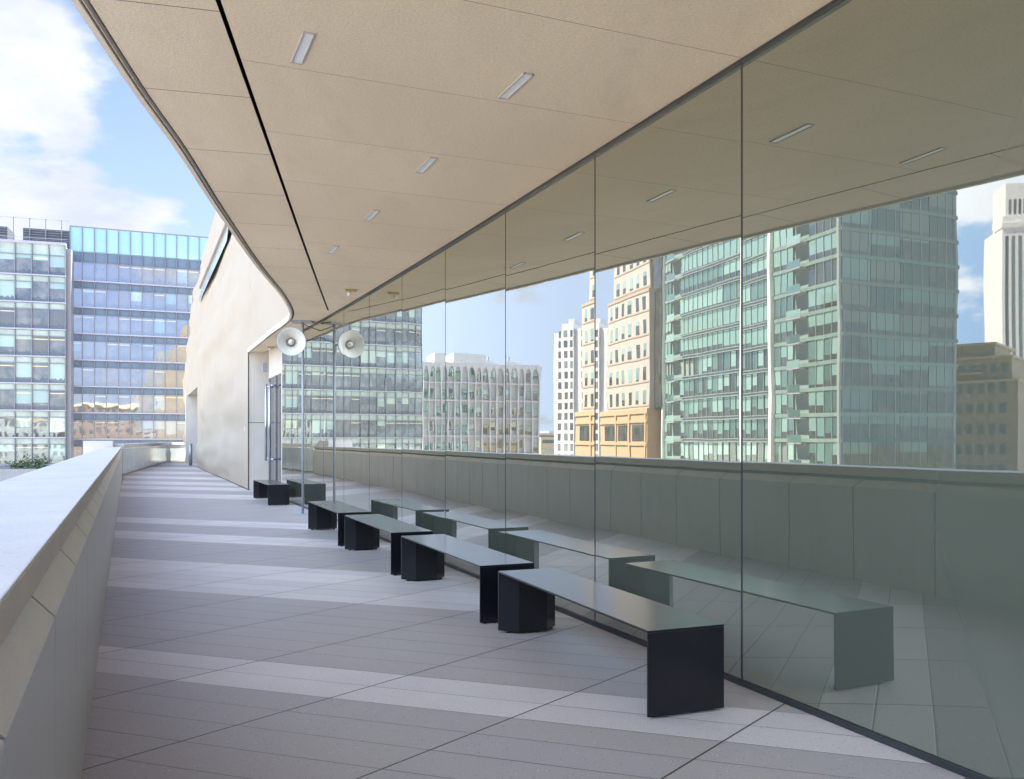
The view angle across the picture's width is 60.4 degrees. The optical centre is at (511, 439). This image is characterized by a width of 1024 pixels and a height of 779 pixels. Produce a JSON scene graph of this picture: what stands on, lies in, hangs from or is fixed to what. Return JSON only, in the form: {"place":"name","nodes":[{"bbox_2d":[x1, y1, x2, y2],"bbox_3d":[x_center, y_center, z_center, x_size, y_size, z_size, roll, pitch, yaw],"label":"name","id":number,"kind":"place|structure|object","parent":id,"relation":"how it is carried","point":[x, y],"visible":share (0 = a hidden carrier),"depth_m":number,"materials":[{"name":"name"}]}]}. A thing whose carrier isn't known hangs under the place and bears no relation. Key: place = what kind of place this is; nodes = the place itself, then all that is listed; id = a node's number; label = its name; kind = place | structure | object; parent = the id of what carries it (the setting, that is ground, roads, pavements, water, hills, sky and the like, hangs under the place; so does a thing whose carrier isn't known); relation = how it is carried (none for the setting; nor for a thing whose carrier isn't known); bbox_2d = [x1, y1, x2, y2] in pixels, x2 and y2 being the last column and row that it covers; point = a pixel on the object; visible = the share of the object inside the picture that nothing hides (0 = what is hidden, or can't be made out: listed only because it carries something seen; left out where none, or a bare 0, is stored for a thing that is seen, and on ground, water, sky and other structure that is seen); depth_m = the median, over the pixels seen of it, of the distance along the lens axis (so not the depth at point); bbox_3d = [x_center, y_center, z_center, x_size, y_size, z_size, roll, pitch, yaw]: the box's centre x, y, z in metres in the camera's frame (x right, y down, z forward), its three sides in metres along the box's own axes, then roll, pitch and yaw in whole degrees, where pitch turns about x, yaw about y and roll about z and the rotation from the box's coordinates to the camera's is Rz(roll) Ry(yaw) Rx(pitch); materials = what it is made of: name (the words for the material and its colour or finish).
{"place":"outdoors","nodes":[
{"label":"outdoors","id":0,"kind":"place"},
{"bbox_2d":[0,0,215,239],"label":"sky","id":1,"kind":"structure","parent":0,"point":[78,146],"materials":[{"name":"blue"}]},
{"bbox_2d":[69,225,207,456],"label":"office building","id":2,"kind":"structure","parent":0,"point":[133,291],"depth_m":112.70,"materials":[{"name":"blue glass"}]},
{"bbox_2d":[83,262,93,280],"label":"window","id":3,"kind":"structure","parent":2,"relation":"in","point":[88,268],"depth_m":110.85,"materials":[{"name":"blue glass"}]},
{"bbox_2d":[83,289,93,306],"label":"window","id":4,"kind":"structure","parent":2,"relation":"in","point":[88,294],"depth_m":110.85,"materials":[{"name":"blue glass"}]},
{"bbox_2d":[83,315,93,332],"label":"window","id":5,"kind":"structure","parent":2,"relation":"in","point":[88,320],"depth_m":110.85,"materials":[{"name":"blue glass"}]},
{"bbox_2d":[83,341,93,359],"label":"window","id":6,"kind":"structure","parent":2,"relation":"in","point":[88,347],"depth_m":110.85,"materials":[{"name":"blue glass"}]},
{"bbox_2d":[83,368,93,385],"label":"window","id":7,"kind":"structure","parent":2,"relation":"in","point":[88,373],"depth_m":110.85,"materials":[{"name":"blue glass"}]},
{"bbox_2d":[83,394,93,411],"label":"window","id":8,"kind":"structure","parent":2,"relation":"in","point":[88,399],"depth_m":110.85,"materials":[{"name":"blue glass"}]},
{"bbox_2d":[83,420,93,437],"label":"window","id":9,"kind":"structure","parent":2,"relation":"in","point":[88,425],"depth_m":110.85,"materials":[{"name":"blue glass"}]},
{"bbox_2d":[95,263,105,280],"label":"window","id":10,"kind":"structure","parent":2,"relation":"in","point":[100,269],"depth_m":111.40,"materials":[{"name":"blue glass"}]},
{"bbox_2d":[95,289,105,307],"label":"window","id":11,"kind":"structure","parent":2,"relation":"in","point":[100,295],"depth_m":111.40,"materials":[{"name":"blue glass"}]},
{"bbox_2d":[95,316,105,333],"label":"window","id":12,"kind":"structure","parent":2,"relation":"in","point":[100,321],"depth_m":111.40,"materials":[{"name":"blue glass"}]},
{"bbox_2d":[95,342,105,359],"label":"window","id":13,"kind":"structure","parent":2,"relation":"in","point":[100,347],"depth_m":111.40,"materials":[{"name":"blue glass"}]},
{"bbox_2d":[95,368,105,385],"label":"window","id":14,"kind":"structure","parent":2,"relation":"in","point":[100,373],"depth_m":111.40,"materials":[{"name":"blue glass"}]},
{"bbox_2d":[95,394,105,411],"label":"window","id":15,"kind":"structure","parent":2,"relation":"in","point":[100,399],"depth_m":111.40,"materials":[{"name":"blue glass"}]},
{"bbox_2d":[95,420,105,437],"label":"window","id":16,"kind":"structure","parent":2,"relation":"in","point":[100,426],"depth_m":111.40,"materials":[{"name":"blue glass"}]},
{"bbox_2d":[107,264,117,281],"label":"window","id":17,"kind":"structure","parent":2,"relation":"in","point":[112,270],"depth_m":111.94,"materials":[{"name":"blue glass"}]},
{"bbox_2d":[107,290,117,307],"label":"window","id":18,"kind":"structure","parent":2,"relation":"in","point":[112,296],"depth_m":111.94,"materials":[{"name":"blue glass"}]},
{"bbox_2d":[107,316,117,333],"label":"window","id":19,"kind":"structure","parent":2,"relation":"in","point":[112,322],"depth_m":111.94,"materials":[{"name":"blue glass"}]},
{"bbox_2d":[107,342,117,359],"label":"window","id":20,"kind":"structure","parent":2,"relation":"in","point":[112,348],"depth_m":111.94,"materials":[{"name":"blue glass"}]},
{"bbox_2d":[107,368,117,385],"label":"window","id":21,"kind":"structure","parent":2,"relation":"in","point":[112,374],"depth_m":111.94,"materials":[{"name":"blue glass"}]},
{"bbox_2d":[107,395,117,411],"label":"window","id":22,"kind":"structure","parent":2,"relation":"in","point":[112,400],"depth_m":111.94,"materials":[{"name":"blue glass"}]},
{"bbox_2d":[107,421,117,437],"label":"window","id":23,"kind":"structure","parent":2,"relation":"in","point":[112,426],"depth_m":111.94,"materials":[{"name":"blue glass"}]},
{"bbox_2d":[119,265,129,282],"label":"window","id":24,"kind":"structure","parent":2,"relation":"in","point":[124,270],"depth_m":112.46,"materials":[{"name":"blue glass"}]},
{"bbox_2d":[119,291,129,308],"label":"window","id":25,"kind":"structure","parent":2,"relation":"in","point":[124,296],"depth_m":112.46,"materials":[{"name":"blue glass"}]},
{"bbox_2d":[119,317,129,334],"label":"window","id":26,"kind":"structure","parent":2,"relation":"in","point":[124,322],"depth_m":112.46,"materials":[{"name":"blue glass"}]},
{"bbox_2d":[119,343,129,360],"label":"window","id":27,"kind":"structure","parent":2,"relation":"in","point":[124,348],"depth_m":112.46,"materials":[{"name":"blue glass"}]},
{"bbox_2d":[119,369,129,386],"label":"window","id":28,"kind":"structure","parent":2,"relation":"in","point":[124,374],"depth_m":112.46,"materials":[{"name":"blue glass"}]},
{"bbox_2d":[119,395,129,411],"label":"window","id":29,"kind":"structure","parent":2,"relation":"in","point":[124,400],"depth_m":112.46,"materials":[{"name":"blue glass"}]},
{"bbox_2d":[119,421,129,437],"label":"window","id":30,"kind":"structure","parent":2,"relation":"in","point":[124,426],"depth_m":112.46,"materials":[{"name":"brown glass"}]},
{"bbox_2d":[131,266,141,283],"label":"window","id":31,"kind":"structure","parent":2,"relation":"in","point":[136,271],"depth_m":113.01,"materials":[{"name":"blue glass"}]},
{"bbox_2d":[131,292,141,308],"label":"window","id":32,"kind":"structure","parent":2,"relation":"in","point":[136,297],"depth_m":113.01,"materials":[{"name":"blue glass"}]},
{"bbox_2d":[131,317,141,334],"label":"window","id":33,"kind":"structure","parent":2,"relation":"in","point":[136,323],"depth_m":113.01,"materials":[{"name":"blue glass"}]},
{"bbox_2d":[131,343,141,360],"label":"window","id":34,"kind":"structure","parent":2,"relation":"in","point":[136,349],"depth_m":113.01,"materials":[{"name":"blue glass"}]},
{"bbox_2d":[131,369,141,386],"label":"window","id":35,"kind":"structure","parent":2,"relation":"in","point":[136,374],"depth_m":113.01,"materials":[{"name":"blue glass"}]},
{"bbox_2d":[131,395,141,412],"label":"window","id":36,"kind":"structure","parent":2,"relation":"in","point":[136,400],"depth_m":113.01,"materials":[{"name":"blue glass"}]},
{"bbox_2d":[131,421,141,437],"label":"window","id":37,"kind":"structure","parent":2,"relation":"in","point":[136,426],"depth_m":113.01,"materials":[{"name":"grey glass"}]},
{"bbox_2d":[142,267,152,283],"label":"window","id":38,"kind":"structure","parent":2,"relation":"in","point":[147,272],"depth_m":113.51,"materials":[{"name":"blue glass"}]},
{"bbox_2d":[142,292,152,309],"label":"window","id":39,"kind":"structure","parent":2,"relation":"in","point":[147,298],"depth_m":113.51,"materials":[{"name":"blue glass"}]},
{"bbox_2d":[142,318,152,335],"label":"window","id":40,"kind":"structure","parent":2,"relation":"in","point":[147,323],"depth_m":113.51,"materials":[{"name":"blue glass"}]},
{"bbox_2d":[142,344,152,360],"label":"window","id":41,"kind":"structure","parent":2,"relation":"in","point":[147,349],"depth_m":113.51,"materials":[{"name":"blue glass"}]},
{"bbox_2d":[142,369,152,386],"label":"window","id":42,"kind":"structure","parent":2,"relation":"in","point":[147,375],"depth_m":113.51,"materials":[{"name":"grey glass"}]},
{"bbox_2d":[142,395,152,412],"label":"window","id":43,"kind":"structure","parent":2,"relation":"in","point":[147,400],"depth_m":113.51,"materials":[{"name":"grey glass"}]},
{"bbox_2d":[142,421,152,437],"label":"window","id":44,"kind":"structure","parent":2,"relation":"in","point":[147,426],"depth_m":113.51,"materials":[{"name":"grey glass"}]},
{"bbox_2d":[154,267,164,284],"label":"window","id":45,"kind":"structure","parent":2,"relation":"in","point":[159,273],"depth_m":114.07,"materials":[{"name":"blue glass"}]},
{"bbox_2d":[154,293,164,310],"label":"window","id":46,"kind":"structure","parent":2,"relation":"in","point":[159,298],"depth_m":114.07,"materials":[{"name":"blue glass"}]},
{"bbox_2d":[154,319,164,335],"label":"window","id":47,"kind":"structure","parent":2,"relation":"in","point":[159,324],"depth_m":114.07,"materials":[{"name":"blue glass"}]},
{"bbox_2d":[154,344,164,361],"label":"window","id":48,"kind":"structure","parent":2,"relation":"in","point":[159,349],"depth_m":114.07,"materials":[{"name":"blue glass"}]},
{"bbox_2d":[154,370,164,386],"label":"window","id":49,"kind":"structure","parent":2,"relation":"in","point":[159,375],"depth_m":114.07,"materials":[{"name":"grey glass"}]},
{"bbox_2d":[154,395,164,412],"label":"window","id":50,"kind":"structure","parent":2,"relation":"in","point":[159,400],"depth_m":114.07,"materials":[{"name":"grey glass"}]},
{"bbox_2d":[154,421,164,437],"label":"window","id":51,"kind":"structure","parent":2,"relation":"in","point":[159,426],"depth_m":114.07,"materials":[{"name":"grey glass"}]},
{"bbox_2d":[166,319,175,336],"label":"window","id":52,"kind":"structure","parent":2,"relation":"in","point":[170,323],"depth_m":114.65,"materials":[{"name":"blue glass"}]},
{"bbox_2d":[166,370,175,387],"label":"window","id":53,"kind":"structure","parent":2,"relation":"in","point":[170,374],"depth_m":114.65,"materials":[{"name":"beige glass"}]},
{"bbox_2d":[81,461,967,778],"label":"terrace floor","id":54,"kind":"structure","parent":0,"point":[245,633],"depth_m":5.06,"materials":[{"name":"grey tile"}]},
{"bbox_2d":[0,441,121,778],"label":"parapet wall","id":55,"kind":"structure","parent":54,"relation":"on","point":[57,524],"depth_m":2.75,"materials":[{"name":"concrete"}]},
{"bbox_2d":[113,442,184,475],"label":"parapet wall","id":56,"kind":"structure","parent":54,"relation":"on","point":[143,456],"depth_m":44.22,"materials":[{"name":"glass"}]},
{"bbox_2d":[253,480,288,505],"bbox_3d":[-5.488,1.177,19.994,0.450,0.445,2.513,0,0,-23],"label":"bench","id":57,"kind":"object","parent":54,"relation":"on","point":[274,492],"visible":1,"depth_m":18.90,"materials":[{"name":"metal"}]},
{"bbox_2d":[291,320,314,514],"bbox_3d":[-3.945,-0.420,16.600,0.380,3.639,0.320,0,0,0],"label":"speaker pole","id":58,"kind":"object","parent":54,"relation":"on","point":[302,322],"visible":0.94,"depth_m":16.58,"materials":[{"name":"metal"}]},
{"bbox_2d":[276,327,305,355],"bbox_3d":[-4.113,-1.813,16.362,0.536,0.536,0.382,0,0,-18],"label":"horn loudspeaker","id":59,"kind":"object","parent":58,"relation":"attached to","point":[290,341],"visible":1,"depth_m":16.25,"materials":[{"name":"beige paint"}]},
{"bbox_2d":[308,501,371,545],"bbox_3d":[-2.522,1.177,12.711,0.450,0.445,2.368,0,0,-22],"label":"bench","id":60,"kind":"object","parent":54,"relation":"on","point":[322,514],"visible":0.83,"depth_m":13.45,"materials":[{"name":"metal"}]},
{"bbox_2d":[345,514,432,574],"bbox_3d":[-1.480,1.177,10.216,0.450,0.445,2.315,0,0,-22],"label":"bench","id":61,"kind":"object","parent":54,"relation":"on","point":[362,531],"visible":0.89,"depth_m":10.57,"materials":[{"name":"metal"}]},
{"bbox_2d":[401,534,533,622],"bbox_3d":[-0.466,1.177,7.810,0.450,0.445,2.263,0,0,-22],"label":"bench","id":62,"kind":"object","parent":54,"relation":"on","point":[422,557],"visible":0.84,"depth_m":7.75,"materials":[{"name":"metal"}]},
{"bbox_2d":[498,568,723,716],"bbox_3d":[0.499,1.177,5.490,0.450,0.445,2.163,0,0,-21],"label":"bench","id":63,"kind":"object","parent":54,"relation":"on","point":[685,661],"visible":1,"depth_m":4.61,"materials":[{"name":"metal"}]},
{"bbox_2d":[282,0,1023,778],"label":"glass wall","id":64,"kind":"structure","parent":54,"relation":"on","point":[736,348],"depth_m":4.77,"materials":[{"name":"clear glass"}]},
{"label":"ground","id":65,"kind":"structure","parent":0,"visible":0},
{"bbox_2d":[0,468,39,480],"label":"planter terrace","id":66,"kind":"structure","parent":65,"relation":"on","point":[7,473],"depth_m":103.40,"materials":[{"name":"white concrete"}]},
{"bbox_2d":[0,216,73,467],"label":"office building","id":67,"kind":"structure","parent":65,"relation":"on","point":[36,342],"depth_m":106.70,"materials":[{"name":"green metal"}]},
{"bbox_2d":[0,253,13,272],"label":"window","id":68,"kind":"structure","parent":67,"relation":"in","point":[6,260],"depth_m":105.65,"materials":[{"name":"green glass"}]},
{"bbox_2d":[0,280,13,299],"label":"window","id":69,"kind":"structure","parent":67,"relation":"in","point":[6,287],"depth_m":105.65,"materials":[{"name":"green glass"}]},
{"bbox_2d":[0,308,13,326],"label":"window","id":70,"kind":"structure","parent":67,"relation":"in","point":[6,314],"depth_m":105.67,"materials":[{"name":"green glass"}]},
{"bbox_2d":[0,335,13,354],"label":"window","id":71,"kind":"structure","parent":67,"relation":"in","point":[6,341],"depth_m":105.65,"materials":[{"name":"green glass"}]},
{"bbox_2d":[0,363,13,381],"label":"window","id":72,"kind":"structure","parent":67,"relation":"in","point":[6,369],"depth_m":105.67,"materials":[{"name":"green glass"}]},
{"bbox_2d":[0,390,13,408],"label":"window","id":73,"kind":"structure","parent":67,"relation":"in","point":[6,396],"depth_m":105.67,"materials":[{"name":"green glass"}]},
{"bbox_2d":[0,417,13,436],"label":"window","id":74,"kind":"structure","parent":67,"relation":"in","point":[6,423],"depth_m":105.67,"materials":[{"name":"grey glass"}]},
{"bbox_2d":[0,445,13,463],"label":"window","id":75,"kind":"structure","parent":67,"relation":"in","point":[6,451],"depth_m":105.65,"materials":[{"name":"green glass"}]},
{"bbox_2d":[16,254,30,273],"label":"window","id":76,"kind":"structure","parent":67,"relation":"in","point":[23,262],"depth_m":106.22,"materials":[{"name":"blue glass"}]},
{"bbox_2d":[16,281,30,300],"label":"window","id":77,"kind":"structure","parent":67,"relation":"in","point":[23,289],"depth_m":106.22,"materials":[{"name":"blue glass"}]},
{"bbox_2d":[16,309,30,327],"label":"window","id":78,"kind":"structure","parent":67,"relation":"in","point":[23,316],"depth_m":106.22,"materials":[{"name":"grey glass"}]},
{"bbox_2d":[16,336,30,354],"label":"window","id":79,"kind":"structure","parent":67,"relation":"in","point":[23,343],"depth_m":106.22,"materials":[{"name":"grey glass"}]},
{"bbox_2d":[16,363,30,381],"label":"window","id":80,"kind":"structure","parent":67,"relation":"in","point":[23,370],"depth_m":106.22,"materials":[{"name":"green glass"}]},
{"bbox_2d":[16,390,30,409],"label":"window","id":81,"kind":"structure","parent":67,"relation":"in","point":[23,397],"depth_m":106.22,"materials":[{"name":"blue glass"}]},
{"bbox_2d":[16,417,30,436],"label":"window","id":82,"kind":"structure","parent":67,"relation":"in","point":[23,425],"depth_m":106.22,"materials":[{"name":"grey glass"}]},
{"bbox_2d":[16,445,30,463],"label":"window","id":83,"kind":"structure","parent":67,"relation":"in","point":[21,450],"depth_m":106.19,"materials":[{"name":"grey glass"}]},
{"bbox_2d":[33,255,47,274],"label":"window","id":84,"kind":"structure","parent":67,"relation":"in","point":[40,263],"depth_m":106.79,"materials":[{"name":"blue glass"}]},
{"bbox_2d":[33,282,47,301],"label":"window","id":85,"kind":"structure","parent":67,"relation":"in","point":[40,290],"depth_m":106.79,"materials":[{"name":"blue glass"}]},
{"bbox_2d":[33,309,47,328],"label":"window","id":86,"kind":"structure","parent":67,"relation":"in","point":[40,317],"depth_m":106.79,"materials":[{"name":"blue glass"}]},
{"bbox_2d":[33,336,47,355],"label":"window","id":87,"kind":"structure","parent":67,"relation":"in","point":[40,344],"depth_m":106.79,"materials":[{"name":"grey glass"}]},
{"bbox_2d":[33,363,47,382],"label":"window","id":88,"kind":"structure","parent":67,"relation":"in","point":[40,371],"depth_m":106.79,"materials":[{"name":"grey glass"}]},
{"bbox_2d":[33,390,47,409],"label":"window","id":89,"kind":"structure","parent":67,"relation":"in","point":[40,398],"depth_m":106.79,"materials":[{"name":"blue glass"}]},
{"bbox_2d":[33,418,47,436],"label":"window","id":90,"kind":"structure","parent":67,"relation":"in","point":[40,425],"depth_m":106.79,"materials":[{"name":"grey glass"}]},
{"bbox_2d":[33,445,47,463],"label":"window","id":91,"kind":"structure","parent":67,"relation":"in","point":[41,451],"depth_m":106.82,"materials":[{"name":"grey glass"}]},
{"bbox_2d":[49,256,64,274],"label":"window","id":92,"kind":"structure","parent":67,"relation":"in","point":[56,264],"depth_m":107.34,"materials":[{"name":"blue glass"}]},
{"bbox_2d":[49,283,64,301],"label":"window","id":93,"kind":"structure","parent":67,"relation":"in","point":[56,290],"depth_m":107.34,"materials":[{"name":"blue glass"}]},
{"bbox_2d":[49,310,64,328],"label":"window","id":94,"kind":"structure","parent":67,"relation":"in","point":[56,317],"depth_m":107.36,"materials":[{"name":"grey glass"}]},
{"bbox_2d":[49,337,64,355],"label":"window","id":95,"kind":"structure","parent":67,"relation":"in","point":[56,344],"depth_m":107.36,"materials":[{"name":"grey glass"}]},
{"bbox_2d":[49,364,64,382],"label":"window","id":96,"kind":"structure","parent":67,"relation":"in","point":[56,371],"depth_m":107.36,"materials":[{"name":"green glass"}]},
{"bbox_2d":[49,391,64,409],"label":"window","id":97,"kind":"structure","parent":67,"relation":"in","point":[56,398],"depth_m":107.36,"materials":[{"name":"grey glass"}]},
{"bbox_2d":[49,418,64,436],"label":"window","id":98,"kind":"structure","parent":67,"relation":"in","point":[56,425],"depth_m":107.36,"materials":[{"name":"grey glass"}]},
{"bbox_2d":[49,445,64,463],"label":"window","id":99,"kind":"structure","parent":67,"relation":"in","point":[56,452],"depth_m":107.34,"materials":[{"name":"grey glass"}]},
{"bbox_2d":[87,0,328,489],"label":"museum building","id":100,"kind":"structure","parent":65,"relation":"on","point":[232,394],"depth_m":29.05,"materials":[{"name":"beige concrete"}]},
{"bbox_2d":[199,227,227,300],"bbox_3d":[-13.250,-7.525,38.781,0.096,0.750,15.512,0,0,-23],"label":"slit window","id":101,"kind":"structure","parent":100,"relation":"in","point":[223,241],"depth_m":36.97,"materials":[{"name":"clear glass"}]},
{"bbox_2d":[265,373,280,481],"bbox_3d":[-6.302,-0.160,23.187,0.325,3.080,2.600,0,0,-23],"label":"door","id":102,"kind":"structure","parent":100,"relation":"in","point":[274,383],"depth_m":23.12,"materials":[{"name":"clear glass"}]},
{"bbox_2d":[71,0,831,352],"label":"terrace soffit","id":103,"kind":"structure","parent":100,"relation":"attached to","point":[351,122],"depth_m":5.57,"materials":[{"name":"beige stone"}]},
{"bbox_2d":[291,31,314,64],"bbox_3d":[-1.154,-2.161,4.849,0.062,0.018,0.410,0,0,-23],"label":"ceiling lamp","id":104,"kind":"object","parent":103,"relation":"attached to","point":[303,45],"visible":1,"depth_m":4.84,"materials":[{"name":"white plastic"}]},
{"bbox_2d":[498,72,533,99],"bbox_3d":[0.018,-2.161,5.370,0.062,0.018,0.410,0,0,-23],"label":"ceiling lamp","id":105,"kind":"object","parent":103,"relation":"attached to","point":[516,85],"visible":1,"depth_m":5.35,"materials":[{"name":"white plastic"}]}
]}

